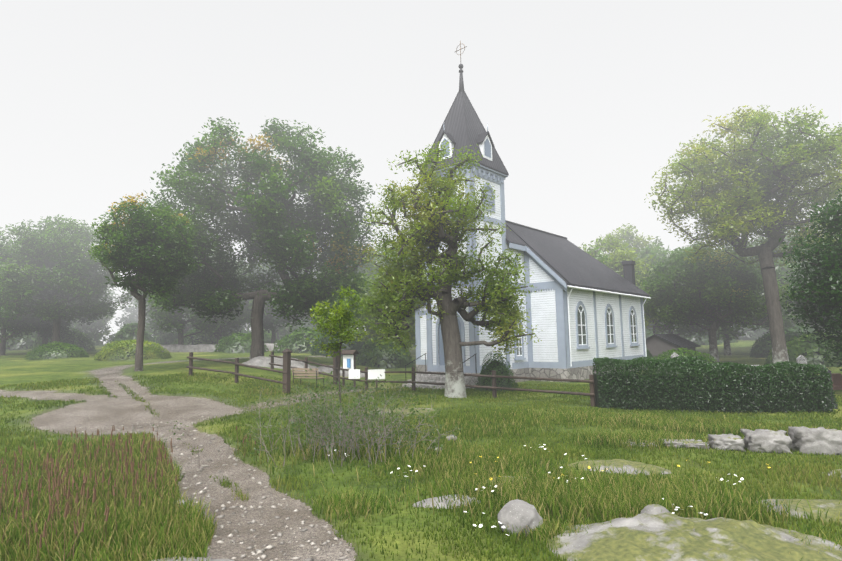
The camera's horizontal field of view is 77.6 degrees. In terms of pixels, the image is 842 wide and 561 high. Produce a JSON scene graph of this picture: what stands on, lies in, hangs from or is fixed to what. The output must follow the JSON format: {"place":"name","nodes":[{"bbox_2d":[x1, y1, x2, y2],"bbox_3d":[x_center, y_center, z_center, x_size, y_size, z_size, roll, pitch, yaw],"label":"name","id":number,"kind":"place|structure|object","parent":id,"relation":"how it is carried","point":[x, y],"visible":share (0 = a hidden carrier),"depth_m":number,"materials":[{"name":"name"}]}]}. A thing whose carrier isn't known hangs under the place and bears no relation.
{"place":"outdoors","nodes":[
{"label":"outdoors","id":0,"kind":"place"},
{"bbox_2d":[0,356,400,560],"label":"path gravel","id":1,"kind":"structure","parent":0,"point":[99,412],"depth_m":10.43,"materials":[{"name":"grey gravel"}]},
{"bbox_2d":[74,416,354,560],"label":"path pebbles","id":2,"kind":"object","parent":1,"relation":"on","point":[259,551],"visible":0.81,"depth_m":7.21,"materials":[{"name":"grey gravel"}]},
{"bbox_2d":[307,361,332,376],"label":"fence rails","id":3,"kind":"object","parent":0,"point":[322,365],"visible":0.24,"depth_m":27.36,"materials":[{"name":"brown wood"}]},
{"bbox_2d":[0,340,841,560],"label":"ground","id":4,"kind":"structure","parent":0,"point":[16,367],"depth_m":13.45,"materials":[{"name":"green plant"}]},
{"bbox_2d":[6,331,37,349],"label":"bush","id":5,"kind":"object","parent":4,"relation":"on","point":[24,343],"depth_m":83.44,"materials":[{"name":"green plant"}]},
{"bbox_2d":[0,236,64,355],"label":"tree","id":6,"kind":"object","parent":4,"relation":"on","point":[6,325],"visible":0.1,"depth_m":60.61,"materials":[{"name":"green plant"}]},
{"bbox_2d":[24,341,88,359],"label":"shrub","id":7,"kind":"object","parent":4,"relation":"on","point":[78,352],"depth_m":49.43,"materials":[{"name":"green plant"}]},
{"bbox_2d":[7,262,106,346],"bbox_3d":[-46.460,2.265,65.215,13.923,13.832,13.578,-1,-6,2],"label":"tree","id":8,"kind":"object","parent":4,"relation":"on","point":[46,332],"visible":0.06,"depth_m":64.65,"materials":[{"name":"green plant"}]},
{"bbox_2d":[28,328,95,351],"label":"bush","id":9,"kind":"object","parent":4,"relation":"on","point":[87,342],"depth_m":70.02,"materials":[{"name":"green plant"}]},
{"bbox_2d":[0,214,142,346],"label":"tree","id":10,"kind":"object","parent":4,"relation":"on","point":[58,252],"visible":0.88,"depth_m":53.15,"materials":[{"name":"green plant"}]},
{"bbox_2d":[72,284,110,336],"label":"tree","id":11,"kind":"object","parent":4,"relation":"on","point":[97,322],"visible":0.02,"depth_m":119.76,"materials":[{"name":"green plant"}]},
{"bbox_2d":[66,289,117,344],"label":"tree","id":12,"kind":"object","parent":4,"relation":"on","point":[95,334],"visible":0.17,"depth_m":99.81,"materials":[{"name":"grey plant"}]},
{"bbox_2d":[92,338,103,345],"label":"bush","id":13,"kind":"object","parent":4,"relation":"on","point":[99,343],"visible":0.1,"depth_m":110.75,"materials":[{"name":"green plant"}]},
{"bbox_2d":[104,332,118,345],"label":"bush","id":14,"kind":"object","parent":4,"relation":"on","point":[110,338],"visible":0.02,"depth_m":110.36,"materials":[{"name":"green plant"}]},
{"bbox_2d":[0,426,255,560],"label":"grass weed stems","id":15,"kind":"object","parent":4,"relation":"on","point":[59,482],"visible":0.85,"depth_m":7.50,"materials":[{"name":"brown"}]},
{"bbox_2d":[113,323,148,345],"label":"bush","id":16,"kind":"object","parent":4,"relation":"on","point":[123,334],"depth_m":76.98,"materials":[{"name":"green plant"}]},
{"bbox_2d":[94,339,172,360],"bbox_3d":[-26.104,6.408,47.244,6.580,2.203,5.019,-1,-6,2],"label":"shrub","id":17,"kind":"object","parent":4,"relation":"on","point":[156,352],"depth_m":45.82,"materials":[{"name":"green plant"}]},
{"bbox_2d":[115,294,151,329],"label":"tree","id":18,"kind":"object","parent":4,"relation":"on","point":[131,317],"visible":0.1,"depth_m":126.42,"materials":[{"name":"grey plant"}]},
{"bbox_2d":[111,331,156,344],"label":"bush","id":19,"kind":"object","parent":4,"relation":"on","point":[150,338],"visible":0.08,"depth_m":88.68,"materials":[{"name":"green plant"}]},
{"bbox_2d":[88,192,201,370],"bbox_3d":[-14.636,0.232,27.591,5.524,9.368,5.330,-1,-6,2],"label":"tree","id":20,"kind":"object","parent":4,"relation":"on","point":[146,251],"visible":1,"depth_m":26.90,"materials":[{"name":"green plant"}]},
{"bbox_2d":[133,299,175,335],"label":"tree","id":21,"kind":"object","parent":4,"relation":"on","point":[147,320],"visible":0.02,"depth_m":120.70,"materials":[{"name":"green plant"}]},
{"bbox_2d":[134,298,194,333],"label":"tree","id":22,"kind":"object","parent":4,"relation":"on","point":[186,329],"depth_m":80.74,"materials":[{"name":"green plant"}]},
{"bbox_2d":[144,307,189,341],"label":"tree","id":23,"kind":"object","parent":4,"relation":"on","point":[157,335],"visible":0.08,"depth_m":99.26,"materials":[{"name":"green plant"}]},
{"bbox_2d":[156,332,186,344],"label":"bush","id":24,"kind":"object","parent":4,"relation":"on","point":[170,339],"depth_m":82.79,"materials":[{"name":"green plant"}]},
{"bbox_2d":[123,244,220,344],"bbox_3d":[-28.509,1.471,62.720,11.899,14.461,12.591,-1,-6,2],"label":"tree","id":25,"kind":"object","parent":4,"relation":"on","point":[166,318],"visible":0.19,"depth_m":60.22,"materials":[{"name":"green plant"}]},
{"bbox_2d":[153,556,233,560],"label":"path rock","id":26,"kind":"object","parent":4,"relation":"on","point":[184,559],"visible":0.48,"depth_m":5.27,"materials":[{"name":"grey stone"}]},
{"bbox_2d":[174,328,222,344],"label":"bush","id":27,"kind":"object","parent":4,"relation":"on","point":[203,340],"depth_m":70.16,"materials":[{"name":"green plant"}]},
{"bbox_2d":[153,343,281,351],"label":"stone wall","id":28,"kind":"structure","parent":4,"relation":"on","point":[193,348],"depth_m":60.92,"materials":[{"name":"grey stone"}]},
{"bbox_2d":[189,316,249,335],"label":"tree","id":29,"kind":"object","parent":4,"relation":"on","point":[242,326],"visible":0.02,"depth_m":100.39,"materials":[{"name":"green plant"}]},
{"bbox_2d":[186,259,269,344],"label":"tree","id":30,"kind":"object","parent":4,"relation":"on","point":[243,318],"visible":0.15,"depth_m":65.61,"materials":[{"name":"green plant"}]},
{"bbox_2d":[186,348,291,393],"bbox_3d":[-8.105,4.028,23.101,5.624,2.060,0.345,-4,-7,22],"label":"fence","id":31,"kind":"object","parent":4,"relation":"on","point":[286,372],"visible":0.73,"depth_m":22.59,"materials":[{"name":"brown wood"}]},
{"bbox_2d":[214,333,268,352],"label":"bush","id":32,"kind":"object","parent":4,"relation":"on","point":[239,343],"depth_m":58.46,"materials":[{"name":"green plant"}]},
{"bbox_2d":[139,117,384,358],"bbox_3d":[-10.656,-2.561,36.205,16.024,16.710,14.476,-1,-6,2],"label":"tree","id":33,"kind":"object","parent":4,"relation":"on","point":[275,228],"visible":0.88,"depth_m":33.87,"materials":[{"name":"green plant"}]},
{"bbox_2d":[247,331,278,343],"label":"bush","id":34,"kind":"object","parent":4,"relation":"on","point":[267,338],"visible":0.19,"depth_m":81.01,"materials":[{"name":"green plant"}]},
{"bbox_2d":[236,250,304,343],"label":"tree","id":35,"kind":"object","parent":4,"relation":"on","point":[270,322],"visible":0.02,"depth_m":70.14,"materials":[{"name":"green plant"}]},
{"bbox_2d":[241,355,321,371],"bbox_3d":[-8.601,5.277,32.685,4.944,1.195,3.142,-1,-6,2],"label":"rock","id":36,"kind":"object","parent":4,"relation":"on","point":[262,361],"visible":0.52,"depth_m":31.77,"materials":[{"name":"grey stone"}]},
{"bbox_2d":[266,304,307,341],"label":"tree","id":37,"kind":"object","parent":4,"relation":"on","point":[281,331],"visible":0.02,"depth_m":102.38,"materials":[{"name":"green plant"}]},
{"bbox_2d":[269,351,307,376],"bbox_3d":[-7.155,4.607,28.295,2.419,1.565,0.213,-3,-7,20],"label":"fence","id":38,"kind":"object","parent":4,"relation":"on","point":[272,355],"visible":0.56,"depth_m":28.39,"materials":[{"name":"brown wood"}]},
{"bbox_2d":[272,326,328,352],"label":"bush","id":39,"kind":"object","parent":4,"relation":"on","point":[299,341],"depth_m":55.96,"materials":[{"name":"green plant"}]},
{"bbox_2d":[291,320,322,333],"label":"bush","id":40,"kind":"object","parent":4,"relation":"on","point":[310,325],"visible":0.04,"depth_m":115.61,"materials":[{"name":"green plant"}]},
{"bbox_2d":[152,368,462,473],"bbox_3d":[-2.035,2.789,10.873,5.863,1.842,4.247,-1,-6,2],"label":"scrub bush","id":41,"kind":"object","parent":4,"relation":"on","point":[370,425],"depth_m":10.57,"materials":[{"name":"green plant"}]},
{"bbox_2d":[291,368,325,384],"bbox_3d":[-5.400,4.644,25.113,1.600,0.954,0.638,-4,-7,27],"label":"bench","id":42,"kind":"object","parent":4,"relation":"on","point":[298,373],"visible":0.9,"depth_m":24.95,"materials":[{"name":"brown wood"}]},
{"bbox_2d":[298,249,358,333],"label":"tree","id":43,"kind":"object","parent":4,"relation":"on","point":[309,317],"depth_m":73.43,"materials":[{"name":"green plant"}]},
{"bbox_2d":[310,331,367,358],"bbox_3d":[-7.985,6.263,51.836,6.377,3.851,5.157,-1,-6,2],"label":"bush","id":44,"kind":"object","parent":4,"relation":"on","point":[348,347],"depth_m":50.31,"materials":[{"name":"green plant"}]},
{"bbox_2d":[306,286,371,446],"bbox_3d":[-1.748,1.924,11.278,1.411,3.635,1.399,-1,-6,2],"label":"sapling wood","id":45,"kind":"object","parent":4,"relation":"on","point":[335,326],"visible":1,"depth_m":11.29,"materials":[{"name":"green plant"}]},
{"bbox_2d":[317,365,364,376],"bbox_3d":[-5.092,5.904,33.994,3.953,0.818,2.307,-1,-6,2],"label":"rock","id":46,"kind":"object","parent":4,"relation":"on","point":[325,369],"visible":0.21,"depth_m":33.38,"materials":[{"name":"grey stone"}]},
{"bbox_2d":[341,350,359,386],"bbox_3d":[-3.622,4.436,26.346,1.100,1.875,0.440,-7,-8,41],"label":"notice board","id":47,"kind":"object","parent":4,"relation":"on","point":[348,361],"visible":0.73,"depth_m":26.29,"materials":[{"name":"white wood"}]},
{"bbox_2d":[349,369,384,387],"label":"signs","id":48,"kind":"object","parent":4,"relation":"on","point":[372,374],"visible":0.79,"depth_m":24.48,"materials":[{"name":"white wood"}]},
{"bbox_2d":[334,246,415,339],"bbox_3d":[-4.552,2.192,61.842,11.729,13.305,12.033,-5,-8,35],"label":"tree","id":49,"kind":"object","parent":4,"relation":"on","point":[367,270],"visible":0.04,"depth_m":59.59,"materials":[{"name":"green plant"}]},
{"bbox_2d":[356,337,412,368],"bbox_3d":[-3.047,6.232,43.377,5.000,3.178,4.061,-1,-6,2],"label":"bush","id":50,"kind":"object","parent":4,"relation":"on","point":[377,354],"depth_m":42.13,"materials":[{"name":"green plant"}]},
{"bbox_2d":[351,269,425,353],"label":"tree","id":51,"kind":"object","parent":4,"relation":"on","point":[411,322],"visible":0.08,"depth_m":45.65,"materials":[{"name":"green plant"}]},
{"bbox_2d":[358,408,433,413],"bbox_3d":[-0.925,4.251,17.025,3.318,0.170,1.678,-1,-6,2],"label":"rock slab","id":52,"kind":"object","parent":4,"relation":"on","point":[415,409],"visible":0.33,"depth_m":16.83,"materials":[{"name":"grey stone"}]},
{"bbox_2d":[0,406,841,560],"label":"tall grass","id":53,"kind":"structure","parent":4,"relation":"on","point":[583,496],"depth_m":7.55,"materials":[{"name":"green plant"}]},
{"bbox_2d":[413,495,480,508],"bbox_3d":[0.366,3.126,7.353,1.169,0.171,0.690,2,-7,-28],"label":"flat rock","id":54,"kind":"object","parent":4,"relation":"on","point":[429,502],"visible":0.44,"depth_m":7.22,"materials":[{"name":"grey stone"}]},
{"bbox_2d":[354,140,542,397],"bbox_3d":[0.739,-0.456,21.526,7.004,10.729,6.339,-7,-8,42],"label":"ash tree","id":55,"kind":"object","parent":4,"relation":"on","point":[405,289],"visible":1,"depth_m":20.96,"materials":[{"name":"green plant"}]},
{"bbox_2d":[446,435,456,440],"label":"rock","id":56,"kind":"object","parent":4,"relation":"on","point":[448,438],"visible":0.52,"depth_m":11.87,"materials":[{"name":"grey stone"}]},
{"bbox_2d":[333,350,595,406],"bbox_3d":[0.730,3.975,22.485,13.971,2.189,0.298,-7,-8,41],"label":"fence","id":57,"kind":"object","parent":4,"relation":"on","point":[494,388],"visible":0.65,"depth_m":20.54,"materials":[{"name":"brown wood"}]},
{"bbox_2d":[475,351,517,391],"bbox_3d":[3.364,4.122,23.518,2.029,2.008,1.866,-1,-6,2],"label":"bush","id":58,"kind":"object","parent":4,"relation":"on","point":[484,372],"depth_m":23.06,"materials":[{"name":"green plant"}]},
{"bbox_2d":[486,476,536,485],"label":"mossy rock","id":59,"kind":"object","parent":4,"relation":"on","point":[511,477],"visible":0.12,"depth_m":8.38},
{"bbox_2d":[497,499,542,535],"bbox_3d":[1.158,2.774,6.095,0.507,0.391,0.626,-3,-7,17],"label":"boulder","id":60,"kind":"object","parent":4,"relation":"on","point":[521,514],"visible":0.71,"depth_m":5.90,"materials":[{"name":"grey stone"}]},
{"bbox_2d":[402,41,650,389],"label":"church","id":61,"kind":"structure","parent":4,"relation":"on","point":[584,308],"depth_m":28.45,"materials":[{"name":"wood"}]},
{"bbox_2d":[345,444,743,535],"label":"white flowers","id":62,"kind":"object","parent":4,"relation":"on","point":[481,525],"visible":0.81,"depth_m":7.71,"materials":[{"name":"white plant"}]},
{"bbox_2d":[587,247,623,276],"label":"tree","id":63,"kind":"object","parent":4,"relation":"on","point":[601,258],"depth_m":49.23,"materials":[{"name":"green plant"}]},
{"bbox_2d":[568,459,670,474],"bbox_3d":[3.524,3.344,9.415,1.928,0.221,0.944,-3,-6,13],"label":"mossy rock","id":64,"kind":"object","parent":4,"relation":"on","point":[632,466],"visible":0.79,"depth_m":9.20,"materials":[{"name":"green stone"}]},
{"bbox_2d":[579,234,661,328],"bbox_3d":[20.174,1.707,57.213,10.536,13.170,11.531,-1,-6,2],"label":"tree","id":65,"kind":"object","parent":4,"relation":"on","point":[615,263],"visible":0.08,"depth_m":55.12,"materials":[{"name":"green plant"}]},
{"bbox_2d":[470,457,770,479],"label":"yellow flowers","id":66,"kind":"object","parent":4,"relation":"on","point":[589,467],"visible":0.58,"depth_m":8.81,"materials":[{"name":"yellow plant"}]},
{"bbox_2d":[595,223,662,325],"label":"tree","id":67,"kind":"object","parent":4,"relation":"on","point":[626,235],"visible":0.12,"depth_m":68.13,"materials":[{"name":"green plant"}]},
{"bbox_2d":[620,440,656,447],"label":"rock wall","id":68,"kind":"structure","parent":4,"relation":"on","point":[640,443],"depth_m":11.37,"materials":[{"name":"grey stone"}]},
{"bbox_2d":[645,330,653,337],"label":"bush","id":69,"kind":"object","parent":4,"relation":"on","point":[647,332],"visible":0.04,"depth_m":87.77,"materials":[{"name":"green plant"}]},
{"bbox_2d":[646,349,652,365],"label":"bush","id":70,"kind":"object","parent":4,"relation":"on","point":[649,354],"visible":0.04,"depth_m":41.87,"materials":[{"name":"green plant"}]},
{"bbox_2d":[645,322,663,333],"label":"tree","id":71,"kind":"object","parent":4,"relation":"on","point":[650,327],"depth_m":98.97,"materials":[{"name":"green plant"}]},
{"bbox_2d":[640,504,669,514],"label":"boulder","id":72,"kind":"object","parent":4,"relation":"on","point":[653,509],"visible":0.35,"depth_m":6.08,"materials":[{"name":"grey stone"}]},
{"bbox_2d":[625,243,695,337],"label":"tree","id":73,"kind":"object","parent":4,"relation":"on","point":[661,255],"visible":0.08,"depth_m":60.40,"materials":[{"name":"green plant"}]},
{"bbox_2d":[646,334,700,358],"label":"shed","id":74,"kind":"structure","parent":4,"relation":"on","point":[657,344],"depth_m":43.13,"materials":[{"name":"metal"}]},
{"bbox_2d":[647,347,719,375],"bbox_3d":[16.056,5.042,31.966,4.749,1.944,4.153,-1,-6,2],"label":"yard shrub","id":75,"kind":"object","parent":4,"relation":"on","point":[666,355],"depth_m":31.39,"materials":[{"name":"green plant"}]},
{"bbox_2d":[659,438,709,448],"bbox_3d":[5.683,3.533,11.336,0.918,0.149,0.539,-2,-6,10],"label":"stone","id":76,"kind":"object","parent":4,"relation":"on","point":[691,443],"depth_m":11.16,"materials":[{"name":"grey stone"}]},
{"bbox_2d":[543,512,841,560],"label":"mossy rock","id":77,"kind":"object","parent":4,"relation":"on","point":[641,537],"visible":0.94,"depth_m":5.12,"materials":[{"name":"green stone"}]},
{"bbox_2d":[592,356,837,413],"bbox_3d":[9.516,3.470,17.525,7.172,1.914,1.450,-2,-6,10],"label":"hedge","id":78,"kind":"object","parent":4,"relation":"on","point":[689,365],"depth_m":17.11,"materials":[{"name":"green plant"}]},
{"bbox_2d":[638,245,797,361],"bbox_3d":[24.774,2.025,45.106,12.907,10.232,11.873,-1,-6,2],"label":"maple wood","id":79,"kind":"object","parent":4,"relation":"on","point":[684,291],"visible":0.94,"depth_m":43.00,"materials":[{"name":"green plant"}]},
{"bbox_2d":[707,434,745,451],"bbox_3d":[6.491,3.460,11.200,0.650,0.321,0.534,-3,-6,14],"label":"stone","id":80,"kind":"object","parent":4,"relation":"on","point":[727,441],"depth_m":11.02,"materials":[{"name":"grey stone"}]},
{"bbox_2d":[716,327,737,342],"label":"bush","id":81,"kind":"object","parent":4,"relation":"on","point":[732,341],"visible":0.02,"depth_m":84.22,"materials":[{"name":"green plant"}]},
{"bbox_2d":[672,236,794,355],"bbox_3d":[30.776,1.472,54.026,13.278,12.771,14.355,-1,-6,2],"label":"tree","id":82,"kind":"object","parent":4,"relation":"on","point":[725,334],"visible":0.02,"depth_m":53.00,"materials":[{"name":"green plant"}]},
{"bbox_2d":[644,104,841,362],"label":"ash tree","id":83,"kind":"object","parent":4,"relation":"on","point":[750,186],"visible":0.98,"depth_m":35.01,"materials":[{"name":"green plant"}]},
{"bbox_2d":[670,352,841,408],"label":"gravestones","id":84,"kind":"object","parent":4,"relation":"on","point":[836,379],"visible":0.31,"depth_m":23.30,"materials":[{"name":"stone"}]},
{"bbox_2d":[740,429,792,453],"bbox_3d":[7.297,3.409,11.064,0.845,0.497,0.539,-2,-6,13],"label":"stone","id":85,"kind":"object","parent":4,"relation":"on","point":[767,440],"depth_m":10.88,"materials":[{"name":"grey stone"}]},
{"bbox_2d":[749,328,806,357],"bbox_3d":[35.085,6.341,50.466,6.960,3.548,6.112,-1,-6,2],"label":"bush","id":86,"kind":"object","parent":4,"relation":"on","point":[760,347],"depth_m":49.76,"materials":[{"name":"green plant"}]},
{"bbox_2d":[748,229,817,330],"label":"tree","id":87,"kind":"object","parent":4,"relation":"on","point":[787,323],"visible":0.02,"depth_m":58.05,"materials":[{"name":"green plant"}]},
{"bbox_2d":[757,499,841,523],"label":"rock","id":88,"kind":"object","parent":4,"relation":"on","point":[833,506],"visible":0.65,"depth_m":6.71,"materials":[{"name":"grey stone"}]},
{"bbox_2d":[784,326,815,333],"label":"bush","id":89,"kind":"object","parent":4,"relation":"on","point":[801,330],"visible":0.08,"depth_m":78.39,"materials":[{"name":"green plant"}]},
{"bbox_2d":[779,273,820,329],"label":"tree","id":90,"kind":"object","parent":4,"relation":"on","point":[797,317],"depth_m":91.22,"materials":[{"name":"green plant"}]},
{"bbox_2d":[764,332,841,366],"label":"bush","id":91,"kind":"object","parent":4,"relation":"on","point":[797,347],"depth_m":37.36,"materials":[{"name":"green plant"}]},
{"bbox_2d":[779,188,841,372],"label":"tree","id":92,"kind":"object","parent":4,"relation":"on","point":[821,290],"visible":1,"depth_m":22.23,"materials":[{"name":"green plant"}]},
{"bbox_2d":[781,234,841,331],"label":"tree","id":93,"kind":"object","parent":4,"relation":"on","point":[790,302],"visible":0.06,"depth_m":43.89,"materials":[{"name":"green plant"}]},
{"bbox_2d":[787,426,841,454],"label":"stone","id":94,"kind":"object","parent":4,"relation":"on","point":[819,440],"depth_m":10.74,"materials":[{"name":"grey stone"}]},
{"bbox_2d":[822,469,841,476],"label":"rock","id":95,"kind":"object","parent":4,"relation":"on","point":[834,472],"visible":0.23,"depth_m":8.97,"materials":[{"name":"grey stone"}]},
{"bbox_2d":[0,0,841,343],"label":"sky","id":96,"kind":"structure","parent":0,"point":[581,102],"materials":[{"name":"white"}]},
{"bbox_2d":[674,324,721,344],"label":"bush","id":97,"kind":"object","parent":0,"point":[699,342],"depth_m":76.82,"materials":[{"name":"green plant"}]},
{"bbox_2d":[733,325,768,339],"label":"bush","id":98,"kind":"object","parent":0,"point":[751,335],"depth_m":104.34,"materials":[{"name":"green plant"}]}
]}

